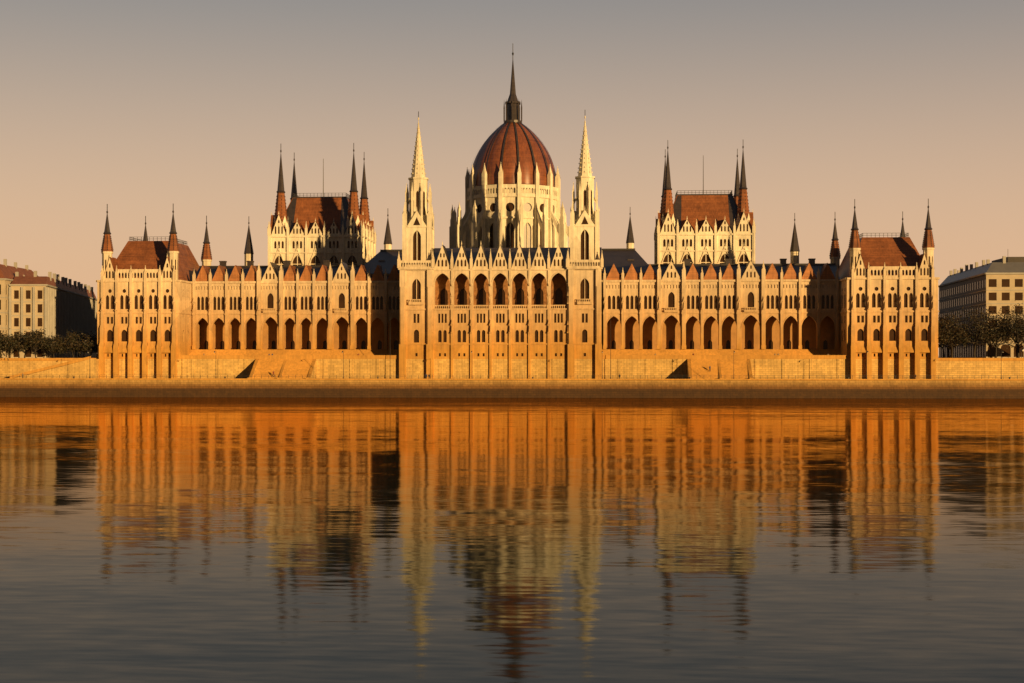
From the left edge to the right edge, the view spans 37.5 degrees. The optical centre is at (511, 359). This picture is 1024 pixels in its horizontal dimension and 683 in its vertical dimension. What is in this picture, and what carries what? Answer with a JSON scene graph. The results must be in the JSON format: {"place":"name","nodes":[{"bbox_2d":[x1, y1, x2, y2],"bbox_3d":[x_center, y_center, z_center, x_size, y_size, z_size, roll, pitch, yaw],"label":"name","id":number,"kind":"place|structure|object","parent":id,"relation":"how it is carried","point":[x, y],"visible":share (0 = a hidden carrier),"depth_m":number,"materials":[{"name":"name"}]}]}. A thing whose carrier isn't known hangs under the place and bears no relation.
{"place":"outdoors","nodes":[
{"label":"outdoors","id":0,"kind":"place"},
{"bbox_2d":[0,259,37,357],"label":"block","id":1,"kind":"structure","parent":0,"point":[7,274],"depth_m":479.35,"materials":[{"name":"beige paint"}]},
{"bbox_2d":[96,204,211,377],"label":"end pavilion","id":2,"kind":"structure","parent":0,"point":[143,313],"depth_m":465.84,"materials":[{"name":"beige stone"}]},
{"bbox_2d":[189,214,401,354],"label":"building wing","id":3,"kind":"structure","parent":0,"point":[286,308],"depth_m":475.94,"materials":[{"name":"beige stone"}]},
{"bbox_2d":[267,143,375,265],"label":"tower block","id":4,"kind":"structure","parent":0,"point":[317,230],"depth_m":506.11,"materials":[{"name":"beige stone"}]},
{"bbox_2d":[315,378,410,378],"bbox_3d":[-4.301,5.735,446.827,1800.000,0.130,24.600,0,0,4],"label":"quay road","id":5,"kind":"structure","parent":0,"point":[359,378],"depth_m":460.50,"materials":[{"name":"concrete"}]},
{"bbox_2d":[0,355,1023,398],"bbox_3d":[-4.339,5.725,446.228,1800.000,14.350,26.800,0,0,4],"label":"embankment wall","id":6,"kind":"structure","parent":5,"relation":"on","point":[668,376],"depth_m":440.13,"materials":[{"name":"stone"}]},
{"bbox_2d":[0,375,1023,378],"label":"quay railing","id":7,"kind":"object","parent":5,"relation":"on","point":[126,376],"visible":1,"depth_m":439.54,"materials":[{"name":"metal"}]},
{"bbox_2d":[397,111,435,378],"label":"spired tower","id":8,"kind":"structure","parent":0,"point":[417,262],"depth_m":460.55,"materials":[{"name":"beige stone"}]},
{"bbox_2d":[401,240,601,378],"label":"central facade","id":9,"kind":"structure","parent":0,"point":[500,311],"depth_m":459.16,"materials":[{"name":"beige stone"}]},
{"bbox_2d":[449,52,569,247],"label":"dome","id":10,"kind":"structure","parent":9,"relation":"on","point":[512,189],"depth_m":508.31,"materials":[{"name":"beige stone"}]},
{"bbox_2d":[0,397,1023,682],"bbox_3d":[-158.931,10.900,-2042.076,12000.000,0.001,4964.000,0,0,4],"label":"river water","id":11,"kind":"structure","parent":0,"point":[198,539],"depth_m":91.03,"materials":[{"name":"liquid"}]},
{"bbox_2d":[0,0,1023,355],"label":"sky","id":12,"kind":"structure","parent":0,"point":[140,109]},
{"bbox_2d":[566,116,603,378],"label":"spired tower","id":13,"kind":"structure","parent":0,"point":[584,265],"depth_m":457.37,"materials":[{"name":"beige stone"}]},
{"bbox_2d":[610,332,610,378],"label":"flag pole","id":14,"kind":"object","parent":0,"point":[610,355],"visible":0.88,"depth_m":454.78,"materials":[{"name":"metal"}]},
{"bbox_2d":[654,146,755,263],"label":"tower block","id":15,"kind":"structure","parent":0,"point":[706,228],"depth_m":497.80,"materials":[{"name":"beige stone"}]},
{"bbox_2d":[601,213,841,354],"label":"building wing","id":16,"kind":"structure","parent":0,"point":[792,307],"depth_m":467.81,"materials":[{"name":"beige stone"}]},
{"bbox_2d":[829,199,939,378],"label":"end pavilion","id":17,"kind":"structure","parent":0,"point":[889,311],"depth_m":451.56,"materials":[{"name":"beige stone"}]},
{"bbox_2d":[938,256,1023,357],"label":"block","id":18,"kind":"structure","parent":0,"point":[997,284],"depth_m":465.78,"materials":[{"name":"beige paint"}]},
{"label":"ground","id":19,"kind":"structure","parent":0,"visible":0},
{"bbox_2d":[0,332,14,357],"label":"tree","id":20,"kind":"object","parent":19,"relation":"on","point":[4,338],"visible":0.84,"depth_m":471.59,"materials":[{"name":"green plant"}]},
{"bbox_2d":[2,328,34,357],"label":"tree","id":21,"kind":"object","parent":19,"relation":"on","point":[18,347],"visible":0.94,"depth_m":471.08,"materials":[{"name":"green plant"}]},
{"bbox_2d":[17,328,49,357],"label":"tree","id":22,"kind":"object","parent":19,"relation":"on","point":[34,339],"visible":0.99,"depth_m":470.90,"materials":[{"name":"green plant"}]},
{"bbox_2d":[9,271,96,357],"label":"block","id":23,"kind":"structure","parent":19,"relation":"on","point":[54,305],"depth_m":488.55,"materials":[{"name":"beige paint"}]},
{"bbox_2d":[40,334,68,357],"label":"tree","id":24,"kind":"object","parent":19,"relation":"on","point":[53,344],"visible":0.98,"depth_m":471.92,"materials":[{"name":"green plant"}]},
{"bbox_2d":[56,330,84,357],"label":"tree","id":25,"kind":"object","parent":19,"relation":"on","point":[70,343],"visible":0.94,"depth_m":472.78,"materials":[{"name":"green plant"}]},
{"bbox_2d":[66,333,89,357],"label":"tree","id":26,"kind":"object","parent":19,"relation":"on","point":[76,340],"visible":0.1,"depth_m":484.95,"materials":[{"name":"green plant"}]},
{"bbox_2d":[71,331,96,355],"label":"tree","id":27,"kind":"object","parent":19,"relation":"on","point":[92,344],"visible":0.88,"depth_m":470.72,"materials":[{"name":"green plant"}]},
{"bbox_2d":[938,322,955,357],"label":"tree","id":28,"kind":"object","parent":19,"relation":"on","point":[942,344],"visible":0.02,"depth_m":498.04,"materials":[{"name":"green plant"}]},
{"bbox_2d":[938,312,973,357],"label":"tree","id":29,"kind":"object","parent":19,"relation":"on","point":[952,333],"visible":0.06,"depth_m":482.01,"materials":[{"name":"green plant"}]},
{"bbox_2d":[938,311,974,357],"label":"tree","id":30,"kind":"object","parent":19,"relation":"on","point":[952,335],"visible":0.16,"depth_m":467.95,"materials":[{"name":"green plant"}]},
{"bbox_2d":[938,311,975,357],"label":"tree","id":31,"kind":"object","parent":19,"relation":"on","point":[942,334],"visible":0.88,"depth_m":453.81,"materials":[{"name":"green plant"}]},
{"bbox_2d":[946,305,996,357],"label":"tree","id":32,"kind":"object","parent":19,"relation":"on","point":[980,325],"visible":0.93,"depth_m":453.60,"materials":[{"name":"green plant"}]},
{"bbox_2d":[966,312,1023,357],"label":"tree","id":33,"kind":"object","parent":19,"relation":"on","point":[993,334],"visible":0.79,"depth_m":453.63,"materials":[{"name":"green plant"}]},
{"bbox_2d":[989,295,1023,357],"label":"tree","id":34,"kind":"object","parent":19,"relation":"on","point":[1005,322],"visible":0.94,"depth_m":452.62,"materials":[{"name":"green plant"}]}
]}

